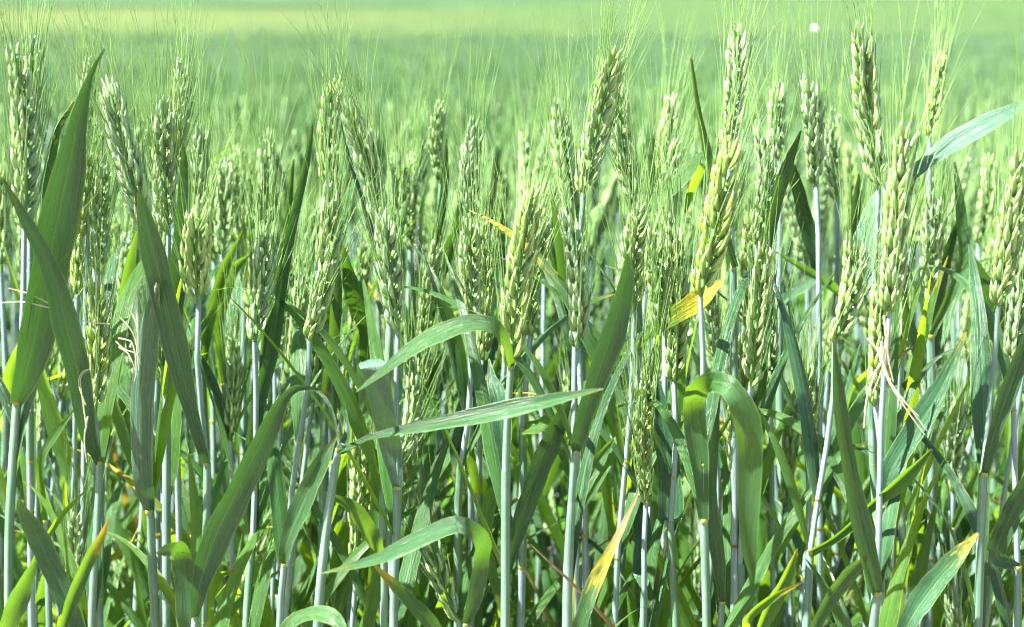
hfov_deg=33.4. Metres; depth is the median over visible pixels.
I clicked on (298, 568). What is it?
wheat stalk
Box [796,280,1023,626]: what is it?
wheat stalk
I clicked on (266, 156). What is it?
wheat stalk
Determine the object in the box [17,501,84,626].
wheat stalk
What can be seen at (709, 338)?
wheat stalk
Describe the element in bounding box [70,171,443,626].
wheat stalk
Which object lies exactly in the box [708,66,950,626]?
wheat stalk
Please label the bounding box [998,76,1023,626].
wheat stalk
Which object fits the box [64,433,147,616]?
wheat stalk
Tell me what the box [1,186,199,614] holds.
wheat stalk
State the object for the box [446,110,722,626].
wheat stalk
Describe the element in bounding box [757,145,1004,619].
wheat stalk
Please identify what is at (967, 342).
wheat stalk
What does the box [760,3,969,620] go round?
wheat stalk
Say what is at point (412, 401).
wheat stalk
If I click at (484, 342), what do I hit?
wheat stalk
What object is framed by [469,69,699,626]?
wheat stalk
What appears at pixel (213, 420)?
wheat stalk
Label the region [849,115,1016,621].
wheat stalk
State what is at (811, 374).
wheat stalk
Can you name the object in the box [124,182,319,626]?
wheat stalk
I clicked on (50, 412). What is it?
wheat stalk
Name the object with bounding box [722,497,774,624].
wheat stalk
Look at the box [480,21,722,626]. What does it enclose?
wheat stalk
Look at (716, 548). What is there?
wheat stalk
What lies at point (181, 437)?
wheat stalk
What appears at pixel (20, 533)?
wheat stalk
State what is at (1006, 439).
wheat stalk
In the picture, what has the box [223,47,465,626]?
wheat stalk
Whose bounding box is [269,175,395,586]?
wheat stalk
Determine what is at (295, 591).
wheat stalk
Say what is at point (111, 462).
wheat stalk
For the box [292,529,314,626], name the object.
wheat stalk
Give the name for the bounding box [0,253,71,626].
wheat stalk
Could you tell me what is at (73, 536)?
wheat stalk
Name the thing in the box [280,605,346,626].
wheat stalk
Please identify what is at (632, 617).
wheat stalk
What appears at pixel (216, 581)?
wheat stalk
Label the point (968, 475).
wheat stalk
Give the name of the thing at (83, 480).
wheat stalk
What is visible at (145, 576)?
wheat stalk
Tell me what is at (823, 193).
wheat stalk
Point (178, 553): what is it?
wheat stalk
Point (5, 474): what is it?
wheat stalk
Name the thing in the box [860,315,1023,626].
wheat stalk
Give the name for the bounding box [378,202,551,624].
wheat stalk
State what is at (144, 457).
wheat stalk
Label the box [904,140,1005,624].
wheat stalk
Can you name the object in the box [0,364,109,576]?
wheat stalk
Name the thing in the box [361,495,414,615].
wheat stalk
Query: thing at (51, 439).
wheat stalk
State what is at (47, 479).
wheat stalk
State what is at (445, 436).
wheat stalk
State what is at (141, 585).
wheat stalk
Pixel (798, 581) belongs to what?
wheat stalk
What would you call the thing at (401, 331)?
wheat stalk
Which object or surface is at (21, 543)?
wheat stalk
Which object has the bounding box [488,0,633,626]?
wheat stalk
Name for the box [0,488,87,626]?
wheat stalk
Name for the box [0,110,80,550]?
wheat stalk
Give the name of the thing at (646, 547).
wheat stalk
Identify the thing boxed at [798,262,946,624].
wheat stalk
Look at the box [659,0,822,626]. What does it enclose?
wheat stalk
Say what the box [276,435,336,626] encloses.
wheat stalk
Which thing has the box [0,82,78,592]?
wheat stalk
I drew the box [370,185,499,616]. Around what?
wheat stalk
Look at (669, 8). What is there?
wheat
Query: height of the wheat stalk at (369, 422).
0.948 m
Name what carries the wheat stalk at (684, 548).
on the ground
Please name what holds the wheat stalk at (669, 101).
on the ground
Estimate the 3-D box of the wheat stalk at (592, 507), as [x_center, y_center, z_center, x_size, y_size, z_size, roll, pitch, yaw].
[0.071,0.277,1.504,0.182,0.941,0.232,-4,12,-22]
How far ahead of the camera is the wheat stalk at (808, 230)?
1.10 m
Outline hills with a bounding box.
[0,0,607,6]
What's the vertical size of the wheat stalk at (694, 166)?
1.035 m
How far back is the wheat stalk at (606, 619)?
0.86 m
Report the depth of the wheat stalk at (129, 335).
1.12 m
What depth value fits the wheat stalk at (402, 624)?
1.26 m
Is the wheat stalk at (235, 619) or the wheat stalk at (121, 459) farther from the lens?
the wheat stalk at (121, 459)
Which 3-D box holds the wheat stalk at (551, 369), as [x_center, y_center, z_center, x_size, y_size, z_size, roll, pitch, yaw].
[-0.029,0.257,1.480,0.217,0.985,0.200,0,11,0]
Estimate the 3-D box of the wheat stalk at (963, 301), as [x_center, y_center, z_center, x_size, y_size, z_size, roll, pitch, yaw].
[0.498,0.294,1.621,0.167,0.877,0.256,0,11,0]
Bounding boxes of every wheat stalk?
[0,0,104,620]
[0,0,128,626]
[0,25,130,554]
[0,45,129,626]
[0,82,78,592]
[0,98,196,626]
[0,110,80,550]
[0,117,64,545]
[0,142,165,626]
[0,224,175,626]
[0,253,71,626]
[0,273,193,504]
[0,354,23,501]
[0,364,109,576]
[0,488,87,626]
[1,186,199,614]
[2,115,194,626]
[4,417,45,478]
[14,0,240,626]
[14,163,149,618]
[14,339,297,626]
[14,536,26,558]
[15,473,62,626]
[15,511,56,625]
[16,0,206,626]
[16,302,138,508]
[17,463,58,553]
[17,464,122,623]
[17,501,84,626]
[24,21,184,622]
[36,410,72,626]
[38,119,341,581]
[44,1,171,626]
[44,4,147,619]
[47,419,115,626]
[49,0,219,626]
[54,58,167,515]
[56,448,235,626]
[58,148,303,607]
[59,518,109,626]
[64,177,196,523]
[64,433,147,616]
[67,144,194,626]
[69,121,235,626]
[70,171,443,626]
[102,172,218,515]
[107,79,271,626]
[108,211,210,591]
[111,103,253,618]
[112,101,307,590]
[113,300,268,589]
[113,363,160,626]
[116,0,296,626]
[117,297,183,619]
[119,12,236,617]
[121,292,288,583]
[123,235,314,620]
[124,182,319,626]
[133,202,358,574]
[153,17,243,613]
[157,541,201,626]
[173,16,408,626]
[178,81,315,610]
[185,107,299,624]
[186,7,318,625]
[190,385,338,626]
[191,51,291,584]
[191,126,270,611]
[195,51,261,550]
[199,48,356,590]
[207,343,264,553]
[207,570,234,626]
[209,260,353,614]
[210,126,311,626]
[217,1,397,626]
[221,246,441,626]
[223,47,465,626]
[224,71,454,626]
[225,94,372,626]
[235,143,379,623]
[236,497,315,622]
[237,108,376,406]
[263,92,305,466]
[264,176,353,595]
[265,147,405,615]
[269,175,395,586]
[269,378,463,626]
[269,445,318,610]
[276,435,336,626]
[280,1,440,626]
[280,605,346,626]
[285,246,388,624]
[289,179,420,509]
[291,441,362,626]
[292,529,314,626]
[303,199,505,625]
[304,109,422,607]
[308,52,454,602]
[309,141,469,626]
[312,411,377,455]
[313,388,602,626]
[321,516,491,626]
[325,492,387,626]
[327,333,446,626]
[328,53,465,573]
[332,124,468,353]
[339,415,545,626]
[340,121,608,626]
[342,336,414,624]
[345,166,414,622]
[355,46,585,626]
[357,39,551,626]
[357,416,533,620]
[358,4,466,610]
[358,45,483,572]
[360,244,500,592]
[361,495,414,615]
[362,428,384,626]
[366,244,467,626]
[368,42,458,523]
[369,45,606,614]
[369,294,610,626]
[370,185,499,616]
[371,87,529,626]
[373,0,670,626]
[373,565,441,626]
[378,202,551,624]
[388,172,500,600]
[392,388,525,626]
[400,228,526,626]
[404,88,485,516]
[410,83,615,626]
[417,0,542,626]
[423,102,610,626]
[428,481,463,626]
[437,75,656,626]
[441,266,511,626]
[441,289,618,594]
[446,27,612,626]
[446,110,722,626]
[447,205,556,505]
[454,91,597,595]
[466,190,753,626]
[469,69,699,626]
[479,400,571,615]
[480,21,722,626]
[481,313,609,626]
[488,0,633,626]
[491,120,627,596]
[495,507,560,626]
[498,169,603,626]
[498,244,606,623]
[498,345,684,609]
[499,105,613,600]
[505,197,608,571]
[514,355,580,616]
[515,143,747,626]
[525,153,697,626]
[527,95,647,564]
[527,148,648,621]
[527,207,695,596]
[531,545,615,626]
[543,34,710,626]
[548,276,795,609]
[551,0,799,420]
[557,0,782,622]
[572,491,638,626]
[585,353,631,626]
[586,81,698,561]
[589,59,828,552]
[591,424,721,594]
[598,312,667,626]
[599,184,735,605]
[610,141,708,594]
[611,138,799,626]
[619,58,729,541]
[623,6,811,626]
[658,234,840,626]
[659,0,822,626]
[674,229,906,606]
[675,433,729,626]
[677,377,696,559]
[678,323,706,613]
[679,324,801,560]
[681,138,848,620]
[684,175,790,526]
[686,142,879,613]
[690,0,836,625]
[690,213,856,626]
[694,74,867,623]
[696,183,876,626]
[706,318,843,621]
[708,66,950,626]
[708,394,726,626]
[718,0,822,626]
[719,120,1023,626]
[720,175,863,524]
[720,363,859,626]
[721,335,971,563]
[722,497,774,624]
[731,105,865,626]
[742,548,800,626]
[754,304,803,626]
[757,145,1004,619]
[759,172,966,616]
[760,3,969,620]
[762,320,813,501]
[763,88,866,626]
[764,0,860,626]
[778,278,926,626]
[783,27,992,626]
[789,62,925,609]
[789,91,854,541]
[789,205,997,626]
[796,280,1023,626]
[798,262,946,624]
[800,0,992,626]
[804,109,941,626]
[805,1,970,626]
[810,556,867,626]
[811,192,916,626]
[811,471,1023,626]
[816,0,1023,626]
[829,91,962,605]
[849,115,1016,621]
[853,5,1023,626]
[853,82,1002,626]
[855,67,970,626]
[855,169,1007,605]
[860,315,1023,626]
[862,190,1014,626]
[863,433,939,626]
[867,53,1023,625]
[879,85,1023,626]
[896,69,975,583]
[897,532,977,626]
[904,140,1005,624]
[905,190,1023,626]
[914,352,1002,619]
[915,49,1023,609]
[918,472,1023,626]
[923,291,1004,440]
[939,133,1023,502]
[939,275,1022,621]
[961,171,1021,565]
[962,453,1010,493]
[965,438,1009,620]
[978,133,1004,621]
[991,436,1004,620]
[992,602,998,615]
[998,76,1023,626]
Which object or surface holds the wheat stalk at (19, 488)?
on the ground
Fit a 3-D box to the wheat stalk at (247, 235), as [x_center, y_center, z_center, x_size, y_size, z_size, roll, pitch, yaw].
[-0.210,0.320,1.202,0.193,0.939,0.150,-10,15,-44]
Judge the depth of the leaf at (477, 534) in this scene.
0.81 m
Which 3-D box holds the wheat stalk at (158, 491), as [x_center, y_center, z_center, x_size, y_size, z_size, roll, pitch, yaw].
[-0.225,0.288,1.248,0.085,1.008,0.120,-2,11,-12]
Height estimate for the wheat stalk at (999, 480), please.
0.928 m
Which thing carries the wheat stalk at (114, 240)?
on the ground
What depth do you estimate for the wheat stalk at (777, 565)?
1.03 m
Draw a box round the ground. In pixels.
[10,237,1002,620]
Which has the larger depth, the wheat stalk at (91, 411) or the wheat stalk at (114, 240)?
the wheat stalk at (114, 240)
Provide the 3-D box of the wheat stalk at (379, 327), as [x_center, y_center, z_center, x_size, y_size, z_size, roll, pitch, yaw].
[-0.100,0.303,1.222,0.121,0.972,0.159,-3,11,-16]
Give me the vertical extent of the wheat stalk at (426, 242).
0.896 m
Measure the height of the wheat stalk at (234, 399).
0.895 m
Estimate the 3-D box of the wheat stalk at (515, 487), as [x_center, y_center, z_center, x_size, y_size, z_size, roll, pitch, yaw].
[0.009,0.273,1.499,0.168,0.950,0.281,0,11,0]
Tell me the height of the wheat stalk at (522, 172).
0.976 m
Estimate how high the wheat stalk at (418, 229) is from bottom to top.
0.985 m
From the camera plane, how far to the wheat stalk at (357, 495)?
1.01 m
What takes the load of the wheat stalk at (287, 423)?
on the ground
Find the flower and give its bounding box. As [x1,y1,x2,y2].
[808,24,819,69]
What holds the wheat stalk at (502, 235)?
on the ground
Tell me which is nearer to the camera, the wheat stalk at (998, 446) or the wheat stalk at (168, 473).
the wheat stalk at (168, 473)
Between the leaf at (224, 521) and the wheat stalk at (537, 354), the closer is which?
the leaf at (224, 521)
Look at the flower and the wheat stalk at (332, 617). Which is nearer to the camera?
the wheat stalk at (332, 617)
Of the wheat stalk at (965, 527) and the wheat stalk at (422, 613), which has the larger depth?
the wheat stalk at (965, 527)
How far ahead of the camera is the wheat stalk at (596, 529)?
1.53 m
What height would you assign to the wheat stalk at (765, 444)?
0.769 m
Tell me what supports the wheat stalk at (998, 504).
on the ground
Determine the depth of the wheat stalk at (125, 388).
1.55 m
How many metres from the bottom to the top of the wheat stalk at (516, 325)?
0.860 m
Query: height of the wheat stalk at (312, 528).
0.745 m
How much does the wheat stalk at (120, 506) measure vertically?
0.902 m
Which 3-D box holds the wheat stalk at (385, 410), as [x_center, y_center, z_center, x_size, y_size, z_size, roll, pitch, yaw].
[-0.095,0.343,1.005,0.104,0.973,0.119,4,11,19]
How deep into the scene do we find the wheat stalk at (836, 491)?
1.14 m
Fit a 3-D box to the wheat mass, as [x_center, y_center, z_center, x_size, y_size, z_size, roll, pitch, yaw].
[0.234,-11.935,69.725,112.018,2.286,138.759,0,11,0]
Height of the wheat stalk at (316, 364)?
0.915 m
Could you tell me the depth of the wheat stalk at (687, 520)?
1.64 m
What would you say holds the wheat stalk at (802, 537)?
on the ground
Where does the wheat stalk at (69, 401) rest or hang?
on the ground
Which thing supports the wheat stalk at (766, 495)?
on the ground
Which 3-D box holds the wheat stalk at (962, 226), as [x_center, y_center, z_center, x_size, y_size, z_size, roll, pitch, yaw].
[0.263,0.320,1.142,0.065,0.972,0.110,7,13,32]
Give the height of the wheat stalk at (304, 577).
0.953 m
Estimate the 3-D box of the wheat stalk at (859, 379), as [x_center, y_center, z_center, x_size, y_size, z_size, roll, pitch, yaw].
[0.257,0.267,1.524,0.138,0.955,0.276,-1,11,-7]
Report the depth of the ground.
3.68 m
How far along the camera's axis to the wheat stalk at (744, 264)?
1.07 m
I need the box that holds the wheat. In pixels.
[0,0,1023,115]
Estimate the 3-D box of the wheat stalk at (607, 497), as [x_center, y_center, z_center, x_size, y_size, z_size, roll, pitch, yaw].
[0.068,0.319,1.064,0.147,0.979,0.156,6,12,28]
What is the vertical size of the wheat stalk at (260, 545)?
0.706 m
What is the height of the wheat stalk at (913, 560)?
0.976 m
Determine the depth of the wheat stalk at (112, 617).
1.10 m
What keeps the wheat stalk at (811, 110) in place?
on the ground
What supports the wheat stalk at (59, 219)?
on the ground
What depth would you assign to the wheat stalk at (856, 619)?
1.17 m
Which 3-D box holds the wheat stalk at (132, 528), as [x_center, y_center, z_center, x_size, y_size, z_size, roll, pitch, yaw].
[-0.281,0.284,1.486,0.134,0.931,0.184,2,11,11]
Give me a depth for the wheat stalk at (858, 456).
1.27 m
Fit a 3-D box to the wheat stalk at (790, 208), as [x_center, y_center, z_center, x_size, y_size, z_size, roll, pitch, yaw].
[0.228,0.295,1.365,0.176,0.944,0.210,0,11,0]
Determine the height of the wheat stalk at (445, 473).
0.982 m
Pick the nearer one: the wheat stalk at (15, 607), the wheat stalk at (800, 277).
the wheat stalk at (15, 607)
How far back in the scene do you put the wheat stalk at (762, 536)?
1.35 m
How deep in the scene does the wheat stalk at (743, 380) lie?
0.99 m
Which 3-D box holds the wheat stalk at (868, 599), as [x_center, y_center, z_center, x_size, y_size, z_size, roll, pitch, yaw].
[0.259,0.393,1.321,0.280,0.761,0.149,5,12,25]
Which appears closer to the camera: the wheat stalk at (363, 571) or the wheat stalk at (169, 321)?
the wheat stalk at (169, 321)
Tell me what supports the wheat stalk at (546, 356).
on the ground
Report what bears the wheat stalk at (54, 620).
on the ground
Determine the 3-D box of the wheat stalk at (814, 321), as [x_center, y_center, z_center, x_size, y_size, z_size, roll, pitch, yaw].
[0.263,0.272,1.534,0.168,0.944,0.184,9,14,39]
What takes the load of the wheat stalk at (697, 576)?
on the ground
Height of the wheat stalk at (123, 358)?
0.990 m
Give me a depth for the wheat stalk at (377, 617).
1.46 m
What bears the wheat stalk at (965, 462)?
on the ground
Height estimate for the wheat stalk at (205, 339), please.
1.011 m
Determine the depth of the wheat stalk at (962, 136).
0.92 m
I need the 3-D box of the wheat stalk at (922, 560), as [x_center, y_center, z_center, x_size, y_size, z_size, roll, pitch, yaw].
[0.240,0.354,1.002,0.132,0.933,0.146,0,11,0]
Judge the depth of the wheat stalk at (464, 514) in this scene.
1.09 m
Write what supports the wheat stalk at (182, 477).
on the ground
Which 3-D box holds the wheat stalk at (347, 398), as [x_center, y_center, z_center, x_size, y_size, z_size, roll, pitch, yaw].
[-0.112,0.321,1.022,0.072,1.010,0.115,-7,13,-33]
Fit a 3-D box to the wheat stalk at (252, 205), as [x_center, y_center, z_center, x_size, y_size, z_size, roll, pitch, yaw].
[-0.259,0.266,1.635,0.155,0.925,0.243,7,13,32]
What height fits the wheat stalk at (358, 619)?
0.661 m
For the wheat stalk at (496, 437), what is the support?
on the ground
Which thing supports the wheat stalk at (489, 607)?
on the ground
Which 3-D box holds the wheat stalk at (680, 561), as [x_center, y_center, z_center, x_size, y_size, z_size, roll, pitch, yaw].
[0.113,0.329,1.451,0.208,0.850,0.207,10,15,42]
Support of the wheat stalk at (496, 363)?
on the ground
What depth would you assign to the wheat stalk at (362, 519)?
0.90 m
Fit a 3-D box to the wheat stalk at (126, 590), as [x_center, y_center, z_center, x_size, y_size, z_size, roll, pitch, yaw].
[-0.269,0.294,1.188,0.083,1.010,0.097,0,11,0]
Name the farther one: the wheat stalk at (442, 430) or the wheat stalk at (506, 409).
the wheat stalk at (442, 430)
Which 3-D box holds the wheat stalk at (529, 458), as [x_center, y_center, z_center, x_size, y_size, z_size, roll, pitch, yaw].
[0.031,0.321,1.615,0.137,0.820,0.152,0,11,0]
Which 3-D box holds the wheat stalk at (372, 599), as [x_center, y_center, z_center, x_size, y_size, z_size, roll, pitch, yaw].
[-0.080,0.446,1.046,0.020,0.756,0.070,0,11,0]
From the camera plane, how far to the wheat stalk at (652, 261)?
0.99 m
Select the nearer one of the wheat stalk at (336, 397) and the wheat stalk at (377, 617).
the wheat stalk at (336, 397)
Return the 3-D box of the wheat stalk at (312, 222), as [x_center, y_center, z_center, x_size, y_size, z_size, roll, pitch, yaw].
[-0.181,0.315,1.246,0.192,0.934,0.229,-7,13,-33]
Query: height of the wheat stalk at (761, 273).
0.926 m
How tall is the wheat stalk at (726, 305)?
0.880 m
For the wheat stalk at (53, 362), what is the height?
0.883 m
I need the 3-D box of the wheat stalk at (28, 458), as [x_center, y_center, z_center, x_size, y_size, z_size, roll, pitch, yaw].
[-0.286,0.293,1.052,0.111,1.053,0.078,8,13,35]
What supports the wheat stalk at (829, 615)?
on the ground
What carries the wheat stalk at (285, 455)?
on the ground
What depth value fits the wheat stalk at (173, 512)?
1.35 m
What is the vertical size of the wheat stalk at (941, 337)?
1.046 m
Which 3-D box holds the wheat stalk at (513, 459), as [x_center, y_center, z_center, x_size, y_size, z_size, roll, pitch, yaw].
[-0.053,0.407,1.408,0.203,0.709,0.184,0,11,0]
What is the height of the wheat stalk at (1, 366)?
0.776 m
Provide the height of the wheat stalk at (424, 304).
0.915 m
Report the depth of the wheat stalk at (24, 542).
1.31 m
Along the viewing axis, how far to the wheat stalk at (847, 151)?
1.45 m
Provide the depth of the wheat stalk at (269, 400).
1.50 m
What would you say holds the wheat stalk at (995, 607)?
on the ground
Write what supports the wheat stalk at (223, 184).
on the ground
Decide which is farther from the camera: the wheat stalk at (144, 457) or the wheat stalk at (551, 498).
the wheat stalk at (551, 498)
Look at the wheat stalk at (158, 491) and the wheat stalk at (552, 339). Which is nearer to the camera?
the wheat stalk at (158, 491)
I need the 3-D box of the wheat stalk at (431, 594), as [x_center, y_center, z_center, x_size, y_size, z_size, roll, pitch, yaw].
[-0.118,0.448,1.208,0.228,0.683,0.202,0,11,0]
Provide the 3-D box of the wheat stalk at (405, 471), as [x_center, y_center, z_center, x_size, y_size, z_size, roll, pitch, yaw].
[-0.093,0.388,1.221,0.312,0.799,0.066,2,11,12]
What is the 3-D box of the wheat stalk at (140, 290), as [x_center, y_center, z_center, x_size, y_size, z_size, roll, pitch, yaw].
[-0.237,0.306,1.347,0.238,0.925,0.170,0,11,0]
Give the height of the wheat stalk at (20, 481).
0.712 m
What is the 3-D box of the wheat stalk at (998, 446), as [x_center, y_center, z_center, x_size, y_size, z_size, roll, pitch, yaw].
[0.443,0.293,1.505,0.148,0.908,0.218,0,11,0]
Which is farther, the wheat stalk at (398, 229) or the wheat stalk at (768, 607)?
the wheat stalk at (398, 229)
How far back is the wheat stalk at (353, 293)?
1.05 m
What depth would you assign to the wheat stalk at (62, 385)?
1.16 m
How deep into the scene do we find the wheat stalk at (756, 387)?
1.52 m
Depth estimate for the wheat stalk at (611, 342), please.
0.88 m
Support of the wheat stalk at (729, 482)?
on the ground
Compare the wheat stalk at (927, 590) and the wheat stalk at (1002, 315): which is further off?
the wheat stalk at (1002, 315)
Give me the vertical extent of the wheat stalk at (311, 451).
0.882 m
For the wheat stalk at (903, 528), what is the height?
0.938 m
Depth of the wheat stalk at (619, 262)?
1.23 m
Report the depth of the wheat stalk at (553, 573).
1.13 m
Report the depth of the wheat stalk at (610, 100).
0.93 m
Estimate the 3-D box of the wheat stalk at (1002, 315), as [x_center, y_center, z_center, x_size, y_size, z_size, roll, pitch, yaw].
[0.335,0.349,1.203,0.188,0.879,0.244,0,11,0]
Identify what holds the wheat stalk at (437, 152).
on the ground
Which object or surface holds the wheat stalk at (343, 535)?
on the ground
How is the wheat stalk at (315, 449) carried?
on the ground
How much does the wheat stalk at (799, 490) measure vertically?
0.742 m
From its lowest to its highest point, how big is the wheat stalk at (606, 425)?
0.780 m
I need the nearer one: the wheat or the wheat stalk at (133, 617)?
the wheat stalk at (133, 617)
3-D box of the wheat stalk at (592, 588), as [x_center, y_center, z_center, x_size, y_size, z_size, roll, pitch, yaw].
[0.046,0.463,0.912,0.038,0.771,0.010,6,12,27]
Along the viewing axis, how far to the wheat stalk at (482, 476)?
1.25 m
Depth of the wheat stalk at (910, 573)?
1.25 m
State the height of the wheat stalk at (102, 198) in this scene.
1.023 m
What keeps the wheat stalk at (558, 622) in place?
on the ground
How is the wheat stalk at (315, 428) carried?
on the ground
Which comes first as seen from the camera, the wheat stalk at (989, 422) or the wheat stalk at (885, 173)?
the wheat stalk at (989, 422)
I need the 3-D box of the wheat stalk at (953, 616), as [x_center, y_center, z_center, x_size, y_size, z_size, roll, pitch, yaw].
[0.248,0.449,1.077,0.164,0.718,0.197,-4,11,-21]
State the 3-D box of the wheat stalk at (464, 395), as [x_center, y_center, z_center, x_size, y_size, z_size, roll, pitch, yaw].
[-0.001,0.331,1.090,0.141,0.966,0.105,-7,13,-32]
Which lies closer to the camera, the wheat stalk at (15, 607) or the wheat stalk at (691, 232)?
the wheat stalk at (15, 607)
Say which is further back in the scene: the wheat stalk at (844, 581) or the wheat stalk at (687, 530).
the wheat stalk at (687, 530)
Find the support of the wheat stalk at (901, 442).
on the ground
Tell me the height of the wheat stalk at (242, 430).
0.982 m
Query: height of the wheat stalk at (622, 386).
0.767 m
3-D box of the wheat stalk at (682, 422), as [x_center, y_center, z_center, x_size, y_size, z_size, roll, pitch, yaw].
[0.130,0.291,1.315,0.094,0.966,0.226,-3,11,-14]
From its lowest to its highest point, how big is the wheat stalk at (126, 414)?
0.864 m
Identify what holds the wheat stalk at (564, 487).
on the ground
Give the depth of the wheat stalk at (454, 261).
1.58 m
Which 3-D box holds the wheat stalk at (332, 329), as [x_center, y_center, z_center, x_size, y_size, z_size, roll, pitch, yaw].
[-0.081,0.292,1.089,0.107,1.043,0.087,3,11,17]
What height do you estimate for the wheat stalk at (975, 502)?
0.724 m
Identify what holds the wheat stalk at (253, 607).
on the ground
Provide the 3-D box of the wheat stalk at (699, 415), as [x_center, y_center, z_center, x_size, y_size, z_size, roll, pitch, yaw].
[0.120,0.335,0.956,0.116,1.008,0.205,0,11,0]
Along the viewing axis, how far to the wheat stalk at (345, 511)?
1.30 m
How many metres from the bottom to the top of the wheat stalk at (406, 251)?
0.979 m
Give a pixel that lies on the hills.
(443, 3)
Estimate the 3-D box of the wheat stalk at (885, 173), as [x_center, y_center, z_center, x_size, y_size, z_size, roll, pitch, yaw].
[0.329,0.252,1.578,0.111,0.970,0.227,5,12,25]
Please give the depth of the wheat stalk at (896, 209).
0.85 m
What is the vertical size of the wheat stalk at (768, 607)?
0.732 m
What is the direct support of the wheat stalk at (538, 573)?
on the ground
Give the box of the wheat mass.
[0,12,1023,625]
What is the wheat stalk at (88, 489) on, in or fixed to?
on the ground
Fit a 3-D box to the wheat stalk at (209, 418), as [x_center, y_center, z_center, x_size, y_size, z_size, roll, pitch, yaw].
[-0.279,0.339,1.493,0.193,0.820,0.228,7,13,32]
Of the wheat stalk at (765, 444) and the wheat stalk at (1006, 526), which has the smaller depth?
the wheat stalk at (1006, 526)
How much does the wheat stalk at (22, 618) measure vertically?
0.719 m
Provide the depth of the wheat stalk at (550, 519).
1.11 m
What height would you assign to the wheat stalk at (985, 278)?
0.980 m
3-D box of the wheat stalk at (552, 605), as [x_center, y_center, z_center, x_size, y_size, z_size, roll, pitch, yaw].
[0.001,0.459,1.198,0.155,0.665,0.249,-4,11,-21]
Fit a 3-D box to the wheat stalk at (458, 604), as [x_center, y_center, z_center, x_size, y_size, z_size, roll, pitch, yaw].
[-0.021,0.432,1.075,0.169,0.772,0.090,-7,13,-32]
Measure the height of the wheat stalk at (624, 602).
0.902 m
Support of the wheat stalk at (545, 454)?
on the ground
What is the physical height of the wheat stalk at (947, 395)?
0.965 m
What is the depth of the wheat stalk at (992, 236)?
1.32 m
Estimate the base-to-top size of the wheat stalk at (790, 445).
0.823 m
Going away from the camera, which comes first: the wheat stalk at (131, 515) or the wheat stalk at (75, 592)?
the wheat stalk at (75, 592)
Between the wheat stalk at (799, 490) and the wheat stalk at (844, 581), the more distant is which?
the wheat stalk at (799, 490)
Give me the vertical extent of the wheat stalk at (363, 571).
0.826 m
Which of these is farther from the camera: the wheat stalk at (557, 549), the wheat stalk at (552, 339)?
the wheat stalk at (552, 339)
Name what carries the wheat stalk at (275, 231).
on the ground
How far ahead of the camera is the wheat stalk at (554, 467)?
1.35 m
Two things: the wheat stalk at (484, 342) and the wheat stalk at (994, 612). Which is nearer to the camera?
the wheat stalk at (484, 342)
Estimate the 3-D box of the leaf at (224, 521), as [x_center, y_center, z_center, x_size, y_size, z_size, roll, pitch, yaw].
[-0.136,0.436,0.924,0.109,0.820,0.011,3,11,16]
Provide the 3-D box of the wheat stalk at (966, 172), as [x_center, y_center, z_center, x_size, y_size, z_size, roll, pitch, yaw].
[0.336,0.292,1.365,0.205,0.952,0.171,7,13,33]

